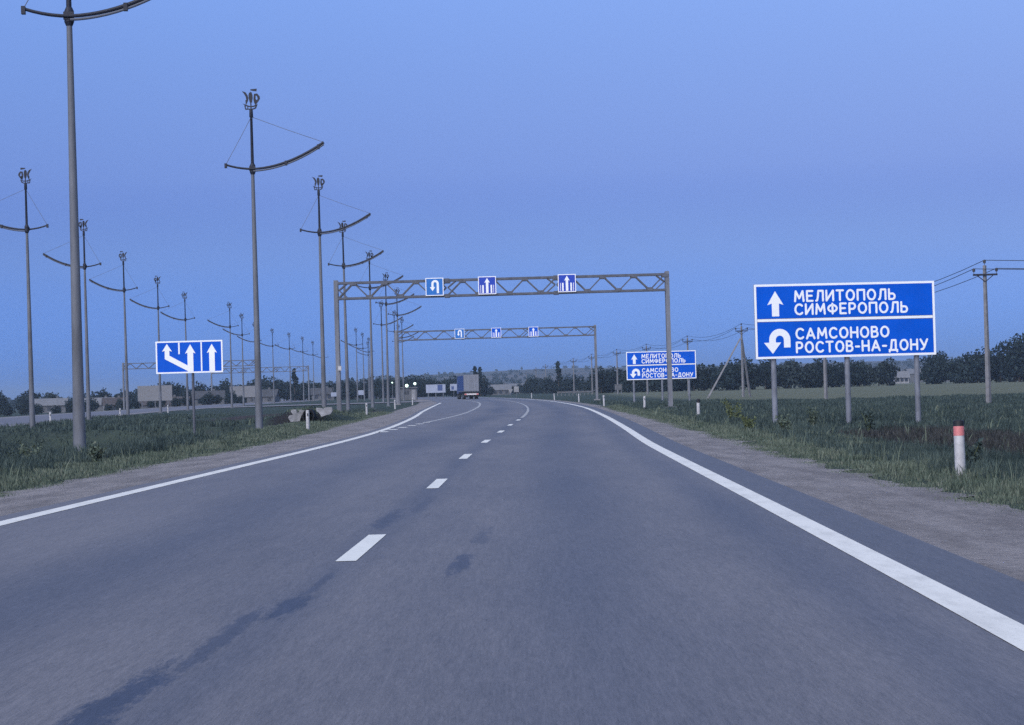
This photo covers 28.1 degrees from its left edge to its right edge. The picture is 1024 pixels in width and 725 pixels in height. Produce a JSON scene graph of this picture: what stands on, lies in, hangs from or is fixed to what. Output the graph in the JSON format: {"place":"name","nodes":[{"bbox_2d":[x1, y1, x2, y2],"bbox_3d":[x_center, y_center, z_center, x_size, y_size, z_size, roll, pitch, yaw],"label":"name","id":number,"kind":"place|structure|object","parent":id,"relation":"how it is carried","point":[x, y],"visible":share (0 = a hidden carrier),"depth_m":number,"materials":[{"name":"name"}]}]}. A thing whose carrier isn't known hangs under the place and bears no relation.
{"place":"outdoors","nodes":[
{"label":"outdoors","id":0,"kind":"place"},
{"bbox_2d":[0,399,316,426],"bbox_3d":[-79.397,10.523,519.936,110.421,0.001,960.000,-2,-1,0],"label":"asphalt","id":1,"kind":"structure","parent":0,"point":[13,421],"depth_m":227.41,"materials":[{"name":"asphalt"}]},
{"bbox_2d":[0,398,436,515],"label":"shoulder","id":2,"kind":"object","parent":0,"point":[24,500],"visible":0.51,"depth_m":40.65},
{"bbox_2d":[216,401,433,407],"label":"crossover road","id":3,"kind":"structure","parent":0,"point":[320,404],"depth_m":299.69,"materials":[{"name":"asphalt"}]},
{"bbox_2d":[0,397,1023,724],"bbox_3d":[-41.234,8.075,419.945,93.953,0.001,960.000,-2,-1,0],"label":"road","id":4,"kind":"structure","parent":0,"point":[552,563],"depth_m":13.25,"materials":[{"name":"asphalt"}]},
{"bbox_2d":[0,403,440,525],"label":"edge marking","id":5,"kind":"object","parent":4,"relation":"on","point":[20,518],"visible":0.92,"depth_m":32.40,"materials":[{"name":"paint"}]},
{"bbox_2d":[336,534,385,560],"bbox_3d":[-1.314,1.623,18.031,0.170,0.001,3.004,-2,-1,1],"label":"lane marking","id":6,"kind":"object","parent":4,"relation":"on","point":[361,548],"visible":1,"depth_m":17.83,"materials":[{"name":"paint"}]},
{"bbox_2d":[457,374,478,398],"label":"lorry","id":7,"kind":"object","parent":4,"relation":"on","point":[467,385],"visible":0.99,"depth_m":334.08,"materials":[{"name":"metal"}]},
{"bbox_2d":[471,375,478,390],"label":"rear door","id":8,"kind":"structure","parent":7,"relation":"in","point":[474,378],"depth_m":334.03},
{"bbox_2d":[489,397,1023,650],"bbox_3d":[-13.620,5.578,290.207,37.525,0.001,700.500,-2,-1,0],"label":"edge marking","id":9,"kind":"object","parent":4,"relation":"on","point":[1003,627],"visible":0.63,"depth_m":14.84,"materials":[{"name":"paint"}]},
{"bbox_2d":[0,359,1023,509],"bbox_3d":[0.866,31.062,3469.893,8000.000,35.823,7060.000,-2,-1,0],"label":"grassland","id":10,"kind":"structure","parent":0,"point":[872,391],"depth_m":254.28,"materials":[{"name":"plant"}]},
{"bbox_2d":[0,402,15,415],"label":"tree","id":11,"kind":"object","parent":10,"relation":"on","point":[6,410],"visible":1,"depth_m":431.95,"materials":[{"name":"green plant"}]},
{"bbox_2d":[0,168,48,427],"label":"lamp post","id":12,"kind":"object","parent":10,"relation":"on","point":[27,229],"visible":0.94,"depth_m":113.99,"materials":[{"name":"metal"}]},
{"bbox_2d":[17,438,42,458],"bbox_3d":[-11.830,2.273,50.475,0.702,0.870,0.636,-1,-1,-28],"label":"weed","id":13,"kind":"object","parent":10,"relation":"on","point":[23,450],"visible":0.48,"depth_m":50.53,"materials":[{"name":"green plant"}]},
{"bbox_2d":[34,396,68,412],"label":"house","id":14,"kind":"structure","parent":10,"relation":"on","point":[47,404],"depth_m":497.58,"materials":[{"name":"grey paint"}]},
{"bbox_2d":[43,219,100,419],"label":"lamp post","id":15,"kind":"object","parent":10,"relation":"on","point":[88,404],"visible":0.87,"depth_m":147.03,"materials":[{"name":"metal"}]},
{"bbox_2d":[21,0,149,449],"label":"lamp post","id":16,"kind":"object","parent":10,"relation":"on","point":[68,16],"visible":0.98,"depth_m":51.96,"materials":[{"name":"metal"}]},
{"bbox_2d":[87,441,106,462],"bbox_3d":[-9.547,2.080,46.991,0.486,0.589,0.457,-1,-1,-29],"label":"weed","id":17,"kind":"object","parent":10,"relation":"on","point":[95,453],"visible":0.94,"depth_m":46.97,"materials":[{"name":"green plant"}]},
{"bbox_2d":[90,387,111,397],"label":"tree","id":18,"kind":"object","parent":10,"relation":"on","point":[101,394],"visible":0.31,"depth_m":551.00,"materials":[{"name":"green plant"}]},
{"bbox_2d":[89,251,137,415],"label":"lamp post","id":19,"kind":"object","parent":10,"relation":"on","point":[124,290],"visible":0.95,"depth_m":179.98,"materials":[{"name":"metal"}]},
{"bbox_2d":[101,395,125,410],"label":"house","id":20,"kind":"structure","parent":10,"relation":"on","point":[110,401],"depth_m":468.48,"materials":[{"name":"paint"}]},
{"bbox_2d":[130,276,168,412],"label":"lamp post","id":21,"kind":"object","parent":10,"relation":"on","point":[160,395],"visible":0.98,"depth_m":217.07,"materials":[{"name":"metal"}]},
{"bbox_2d":[137,385,171,407],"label":"sign back","id":22,"kind":"object","parent":10,"relation":"on","point":[148,393],"visible":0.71,"depth_m":349.94,"materials":[{"name":"metal"}]},
{"bbox_2d":[139,395,191,408],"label":"house","id":23,"kind":"structure","parent":10,"relation":"on","point":[146,406],"depth_m":467.67,"materials":[{"name":"grey paint"}]},
{"bbox_2d":[0,405,352,490],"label":"tall stalks","id":24,"kind":"object","parent":10,"relation":"on","point":[249,423],"visible":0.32,"depth_m":47.36,"materials":[{"name":"plant"}]},
{"bbox_2d":[161,292,194,410],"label":"lamp post","id":25,"kind":"object","parent":10,"relation":"on","point":[187,391],"visible":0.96,"depth_m":251.04,"materials":[{"name":"metal"}]},
{"bbox_2d":[0,404,374,476],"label":"ditch grass","id":26,"kind":"structure","parent":10,"relation":"on","point":[129,423],"depth_m":104.42,"materials":[{"name":"plant"}]},
{"bbox_2d":[122,360,254,408],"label":"road gantry","id":27,"kind":"object","parent":10,"relation":"on","point":[123,369],"visible":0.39,"depth_m":401.64,"materials":[{"name":"metal"}]},
{"bbox_2d":[155,340,222,433],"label":"lane sign","id":28,"kind":"object","parent":10,"relation":"on","point":[193,357],"visible":0.94,"depth_m":73.98,"materials":[{"name":"metal"}]},
{"bbox_2d":[0,407,393,497],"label":"verge grass","id":29,"kind":"structure","parent":10,"relation":"on","point":[285,431],"depth_m":50.57,"materials":[{"name":"plant"}]},
{"bbox_2d":[200,392,215,404],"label":"tree","id":30,"kind":"object","parent":10,"relation":"on","point":[207,399],"visible":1,"depth_m":437.20,"materials":[{"name":"green plant"}]},
{"bbox_2d":[191,389,225,405],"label":"house","id":31,"kind":"structure","parent":10,"relation":"on","point":[199,394],"depth_m":468.68,"materials":[{"name":"grey paint"}]},
{"bbox_2d":[207,302,238,407],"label":"lamp post","id":32,"kind":"object","parent":10,"relation":"on","point":[229,305],"visible":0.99,"depth_m":280.94,"materials":[{"name":"metal"}]},
{"bbox_2d":[223,313,249,405],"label":"lamp post","id":33,"kind":"object","parent":10,"relation":"on","point":[240,315],"visible":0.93,"depth_m":318.98,"materials":[{"name":"metal"}]},
{"bbox_2d":[230,386,254,402],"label":"sign back","id":34,"kind":"object","parent":10,"relation":"on","point":[249,391],"visible":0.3,"depth_m":469.94,"materials":[{"name":"metal"}]},
{"bbox_2d":[211,366,310,400],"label":"road gantry","id":35,"kind":"object","parent":10,"relation":"on","point":[270,371],"visible":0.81,"depth_m":505.63,"materials":[{"name":"metal"}]},
{"bbox_2d":[247,388,280,402],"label":"house","id":36,"kind":"structure","parent":10,"relation":"on","point":[267,395],"depth_m":497.78,"materials":[{"name":"grey paint"}]},
{"bbox_2d":[252,375,276,389],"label":"tree","id":37,"kind":"object","parent":10,"relation":"on","point":[265,384],"visible":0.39,"depth_m":567.37,"materials":[{"name":"green plant"}]},
{"bbox_2d":[224,89,323,429],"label":"lamp post","id":38,"kind":"object","parent":10,"relation":"on","point":[252,169],"visible":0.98,"depth_m":87.27,"materials":[{"name":"metal"}]},
{"bbox_2d":[269,376,286,397],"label":"tree","id":39,"kind":"object","parent":10,"relation":"on","point":[282,390],"visible":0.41,"depth_m":572.79,"materials":[{"name":"green plant"}]},
{"bbox_2d":[281,381,296,400],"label":"tree","id":40,"kind":"object","parent":10,"relation":"on","point":[286,395],"visible":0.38,"depth_m":581.04,"materials":[{"name":"green plant"}]},
{"bbox_2d":[291,368,298,397],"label":"poplar","id":41,"kind":"object","parent":10,"relation":"on","point":[294,377],"visible":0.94,"depth_m":539.88,"materials":[{"name":"green plant"}]},
{"bbox_2d":[298,380,314,399],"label":"tree","id":42,"kind":"object","parent":10,"relation":"on","point":[305,390],"visible":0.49,"depth_m":580.11,"materials":[{"name":"green plant"}]},
{"bbox_2d":[288,407,332,421],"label":"culvert","id":43,"kind":"object","parent":10,"relation":"on","point":[296,416],"visible":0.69,"depth_m":104.22,"materials":[{"name":"concrete"}]},
{"bbox_2d":[310,386,334,399],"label":"house","id":44,"kind":"structure","parent":10,"relation":"on","point":[318,394],"depth_m":557.65,"materials":[{"name":"grey paint"}]},
{"bbox_2d":[300,175,370,407],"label":"lamp post","id":45,"kind":"object","parent":10,"relation":"on","point":[319,232],"visible":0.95,"depth_m":122.40,"materials":[{"name":"metal"}]},
{"bbox_2d":[341,377,358,399],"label":"tree","id":46,"kind":"object","parent":10,"relation":"on","point":[352,388],"visible":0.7,"depth_m":555.68,"materials":[{"name":"green plant"}]},
{"bbox_2d":[328,221,383,410],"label":"lamp post","id":47,"kind":"object","parent":10,"relation":"on","point":[343,265],"visible":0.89,"depth_m":154.92,"materials":[{"name":"metal"}]},
{"bbox_2d":[357,250,402,408],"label":"lamp post","id":48,"kind":"object","parent":10,"relation":"on","point":[371,361],"visible":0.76,"depth_m":187.99,"materials":[{"name":"metal"}]},
{"bbox_2d":[377,379,394,397],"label":"tree","id":49,"kind":"object","parent":10,"relation":"on","point":[379,389],"visible":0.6,"depth_m":546.03,"materials":[{"name":"green plant"}]},
{"bbox_2d":[373,300,402,402],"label":"lamp post","id":50,"kind":"object","parent":10,"relation":"on","point":[383,398],"visible":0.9,"depth_m":289.95,"materials":[{"name":"metal"}]},
{"bbox_2d":[375,272,413,405],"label":"lamp post","id":51,"kind":"object","parent":10,"relation":"on","point":[387,369],"visible":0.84,"depth_m":223.00,"materials":[{"name":"metal"}]},
{"bbox_2d":[388,289,420,403],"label":"lamp post","id":52,"kind":"object","parent":10,"relation":"on","point":[397,315],"visible":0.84,"depth_m":255.92,"materials":[{"name":"metal"}]},
{"bbox_2d":[400,387,417,399],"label":"booth","id":53,"kind":"object","parent":10,"relation":"on","point":[410,393],"visible":0.82,"depth_m":380.76,"materials":[{"name":"grey paint"}]},
{"bbox_2d":[426,384,445,398],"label":"billboard","id":54,"kind":"object","parent":10,"relation":"on","point":[437,388],"visible":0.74,"depth_m":419.93},
{"bbox_2d":[395,325,599,404],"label":"road gantry","id":55,"kind":"object","parent":10,"relation":"on","point":[495,333],"visible":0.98,"depth_m":242.64,"materials":[{"name":"metal"}]},
{"bbox_2d":[491,383,512,394],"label":"house","id":56,"kind":"structure","parent":10,"relation":"on","point":[501,389],"depth_m":637.16,"materials":[{"name":"grey paint"}]},
{"bbox_2d":[333,271,676,410],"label":"road gantry","id":57,"kind":"object","parent":10,"relation":"on","point":[565,284],"visible":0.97,"depth_m":132.65,"materials":[{"name":"metal"}]},
{"bbox_2d":[5,356,1004,408],"bbox_3d":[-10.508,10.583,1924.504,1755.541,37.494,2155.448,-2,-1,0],"label":"distant woods","id":58,"kind":"object","parent":10,"relation":"on","point":[496,379],"visible":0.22,"depth_m":2147.47,"materials":[{"name":"green plant"}]},
{"bbox_2d":[536,375,553,393],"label":"tree","id":59,"kind":"object","parent":10,"relation":"on","point":[545,384],"visible":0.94,"depth_m":579.70,"materials":[{"name":"green plant"}]},
{"bbox_2d":[554,361,562,391],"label":"poplar","id":60,"kind":"object","parent":10,"relation":"on","point":[559,377],"visible":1,"depth_m":559.85,"materials":[{"name":"green plant"}]},
{"bbox_2d":[562,377,575,390],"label":"tree","id":61,"kind":"object","parent":10,"relation":"on","point":[568,384],"visible":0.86,"depth_m":556.99,"materials":[{"name":"green plant"}]},
{"bbox_2d":[587,366,612,392],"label":"tree","id":62,"kind":"object","parent":10,"relation":"on","point":[602,376],"visible":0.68,"depth_m":478.35,"materials":[{"name":"green plant"}]},
{"bbox_2d":[605,366,625,392],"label":"tree","id":63,"kind":"object","parent":10,"relation":"on","point":[612,379],"visible":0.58,"depth_m":469.60,"materials":[{"name":"green plant"}]},
{"bbox_2d":[626,350,695,401],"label":"direction sign","id":64,"kind":"object","parent":10,"relation":"on","point":[649,365],"visible":0.91,"depth_m":184.96,"materials":[{"name":"metal"}]},
{"bbox_2d":[657,379,685,391],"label":"tree","id":65,"kind":"object","parent":10,"relation":"on","point":[676,384],"visible":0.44,"depth_m":440.04,"materials":[{"name":"green plant"}]},
{"bbox_2d":[677,364,704,390],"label":"tree","id":66,"kind":"object","parent":10,"relation":"on","point":[693,387],"visible":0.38,"depth_m":439.06,"materials":[{"name":"green plant"}]},
{"bbox_2d":[699,364,719,390],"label":"tree","id":67,"kind":"object","parent":10,"relation":"on","point":[705,378],"visible":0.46,"depth_m":421.48,"materials":[{"name":"green plant"}]},
{"bbox_2d":[710,367,735,390],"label":"tree","id":68,"kind":"object","parent":10,"relation":"on","point":[723,379],"visible":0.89,"depth_m":411.06,"materials":[{"name":"green plant"}]},
{"bbox_2d":[707,324,750,397],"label":"utility pole","id":69,"kind":"object","parent":10,"relation":"on","point":[742,366],"visible":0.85,"depth_m":254.93,"materials":[{"name":"concrete"}]},
{"bbox_2d":[713,363,745,389],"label":"tree","id":70,"kind":"object","parent":10,"relation":"on","point":[733,374],"visible":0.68,"depth_m":413.80,"materials":[{"name":"green plant"}]},
{"bbox_2d":[720,398,742,417],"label":"weed","id":71,"kind":"object","parent":10,"relation":"on","point":[730,412],"visible":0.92,"depth_m":75.96,"materials":[{"name":"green plant"}]},
{"bbox_2d":[734,356,761,389],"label":"tree","id":72,"kind":"object","parent":10,"relation":"on","point":[751,370],"visible":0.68,"depth_m":415.62,"materials":[{"name":"green plant"}]},
{"bbox_2d":[754,364,771,388],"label":"tree","id":73,"kind":"object","parent":10,"relation":"on","point":[765,374],"visible":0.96,"depth_m":414.38,"materials":[{"name":"green plant"}]},
{"bbox_2d":[774,414,791,431],"bbox_3d":[7.459,1.723,55.998,0.465,0.640,0.601,-2,-1,28],"label":"weed","id":74,"kind":"object","parent":10,"relation":"on","point":[782,423],"visible":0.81,"depth_m":55.92,"materials":[{"name":"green plant"}]},
{"bbox_2d":[776,361,806,388],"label":"tree","id":75,"kind":"object","parent":10,"relation":"on","point":[785,378],"visible":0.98,"depth_m":419.38,"materials":[{"name":"green plant"}]},
{"bbox_2d":[794,363,818,387],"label":"tree","id":76,"kind":"object","parent":10,"relation":"on","point":[811,373],"visible":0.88,"depth_m":421.42,"materials":[{"name":"green plant"}]},
{"bbox_2d":[811,368,830,387],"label":"tree","id":77,"kind":"object","parent":10,"relation":"on","point":[820,382],"visible":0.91,"depth_m":422.83,"materials":[{"name":"green plant"}]},
{"bbox_2d":[823,357,827,398],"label":"utility pole","id":78,"kind":"object","parent":10,"relation":"on","point":[825,378],"depth_m":189.91,"materials":[{"name":"concrete"}]},
{"bbox_2d":[822,360,852,386],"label":"tree","id":79,"kind":"object","parent":10,"relation":"on","point":[836,380],"visible":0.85,"depth_m":424.84,"materials":[{"name":"green plant"}]},
{"bbox_2d":[753,281,935,422],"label":"direction sign","id":80,"kind":"object","parent":10,"relation":"on","point":[846,321],"visible":1,"depth_m":70.00,"materials":[{"name":"metal"}]},
{"bbox_2d":[834,362,861,384],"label":"tree","id":81,"kind":"object","parent":10,"relation":"on","point":[853,376],"visible":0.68,"depth_m":424.66,"materials":[{"name":"green plant"}]},
{"bbox_2d":[852,361,870,386],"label":"tree","id":82,"kind":"object","parent":10,"relation":"on","point":[861,371],"visible":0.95,"depth_m":426.40,"materials":[{"name":"green plant"}]},
{"bbox_2d":[865,363,891,385],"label":"tree","id":83,"kind":"object","parent":10,"relation":"on","point":[877,374],"visible":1,"depth_m":424.52,"materials":[{"name":"green plant"}]},
{"bbox_2d":[879,357,900,385],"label":"tree","id":84,"kind":"object","parent":10,"relation":"on","point":[893,369],"visible":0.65,"depth_m":429.11,"materials":[{"name":"green plant"}]},
{"bbox_2d":[893,370,909,383],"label":"house","id":85,"kind":"structure","parent":10,"relation":"on","point":[902,376],"depth_m":588.44,"materials":[{"name":"paint"}]},
{"bbox_2d":[919,351,948,379],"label":"tree","id":86,"kind":"object","parent":10,"relation":"on","point":[939,353],"visible":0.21,"depth_m":451.80,"materials":[{"name":"green plant"}]},
{"bbox_2d":[920,354,951,383],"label":"tree","id":87,"kind":"object","parent":10,"relation":"on","point":[930,372],"visible":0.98,"depth_m":445.17,"materials":[{"name":"green plant"}]},
{"bbox_2d":[939,357,969,383],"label":"tree","id":88,"kind":"object","parent":10,"relation":"on","point":[955,359],"visible":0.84,"depth_m":444.33,"materials":[{"name":"green plant"}]},
{"bbox_2d":[953,420,965,475],"bbox_3d":[6.388,1.331,29.187,0.151,1.022,0.155,-2,-2,0],"label":"marker post","id":89,"kind":"object","parent":10,"relation":"on","point":[959,440],"visible":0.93,"depth_m":29.13,"materials":[{"name":"white plastic"}]},
{"bbox_2d":[944,353,984,382],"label":"tree","id":90,"kind":"object","parent":10,"relation":"on","point":[973,373],"visible":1,"depth_m":442.13,"materials":[{"name":"green plant"}]},
{"bbox_2d":[965,437,983,462],"bbox_3d":[7.049,1.437,31.461,0.488,0.582,0.438,-2,-1,0],"label":"weed","id":91,"kind":"object","parent":10,"relation":"on","point":[975,452],"visible":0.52,"depth_m":31.42,"materials":[{"name":"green plant"}]},
{"bbox_2d":[967,355,984,382],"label":"tree","id":92,"kind":"object","parent":10,"relation":"on","point":[980,368],"visible":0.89,"depth_m":441.90,"materials":[{"name":"green plant"}]},
{"bbox_2d":[966,346,993,382],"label":"tree","id":93,"kind":"object","parent":10,"relation":"on","point":[978,355],"visible":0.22,"depth_m":448.83,"materials":[{"name":"green plant"}]},
{"bbox_2d":[972,260,997,402],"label":"utility pole","id":94,"kind":"object","parent":10,"relation":"on","point":[987,356],"visible":0.98,"depth_m":129.94,"materials":[{"name":"concrete"}]},
{"bbox_2d":[984,349,1010,381],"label":"tree","id":95,"kind":"object","parent":10,"relation":"on","point":[995,367],"visible":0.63,"depth_m":445.36,"materials":[{"name":"green plant"}]},
{"bbox_2d":[991,333,1023,381],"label":"tree","id":96,"kind":"object","parent":10,"relation":"on","point":[1017,345],"visible":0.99,"depth_m":434.83,"materials":[{"name":"green plant"}]},
{"bbox_2d":[999,354,1021,381],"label":"tree","id":97,"kind":"object","parent":10,"relation":"on","point":[1007,371],"visible":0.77,"depth_m":436.85,"materials":[{"name":"green plant"}]},
{"bbox_2d":[0,0,1023,399],"label":"sky","id":98,"kind":"structure","parent":0,"point":[727,148],"materials":[{"name":"blue"}]},
{"bbox_2d":[739,414,756,428],"bbox_3d":[6.917,1.788,60.013,0.523,0.611,0.472,-2,-1,0],"label":"weed","id":99,"kind":"object","parent":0,"point":[748,421],"visible":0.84,"depth_m":59.92,"materials":[{"name":"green plant"}]},
{"bbox_2d":[523,398,1023,581],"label":"shoulder","id":100,"kind":"object","parent":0,"point":[985,534],"visible":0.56,"depth_m":22.82},
{"bbox_2d":[592,392,1023,485],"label":"meadow grass","id":101,"kind":"structure","parent":0,"point":[796,409],"depth_m":74.90,"materials":[{"name":"plant"}]},
{"bbox_2d":[598,404,1023,515],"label":"verge grass","id":102,"kind":"structure","parent":0,"point":[803,449],"depth_m":34.23,"materials":[{"name":"plant"}]},
{"bbox_2d":[806,406,820,425],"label":"weed","id":103,"kind":"object","parent":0,"point":[814,418],"visible":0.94,"depth_m":65.80,"materials":[{"name":"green plant"}]},
{"bbox_2d":[642,403,1023,496],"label":"tall stalks","id":104,"kind":"object","parent":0,"point":[925,439],"visible":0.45,"depth_m":38.01,"materials":[{"name":"plant"}]},
{"bbox_2d":[859,409,878,429],"bbox_3d":[10.502,1.719,60.015,0.490,0.740,0.655,-1,-1,-21],"label":"weed","id":105,"kind":"object","parent":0,"point":[869,423],"visible":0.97,"depth_m":59.98,"materials":[{"name":"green plant"}]},
{"bbox_2d":[830,422,1023,456],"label":"dead grass","id":106,"kind":"structure","parent":0,"point":[995,437],"depth_m":48.28,"materials":[{"name":"plant"}]},
{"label":"utility pole","id":107,"kind":"object","parent":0,"visible":0},
{"bbox_2d":[527,260,1023,373],"bbox_3d":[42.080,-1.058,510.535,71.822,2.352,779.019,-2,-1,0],"label":"power cable","id":108,"kind":"object","parent":107,"relation":"attached to","point":[934,281],"visible":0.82,"depth_m":140.17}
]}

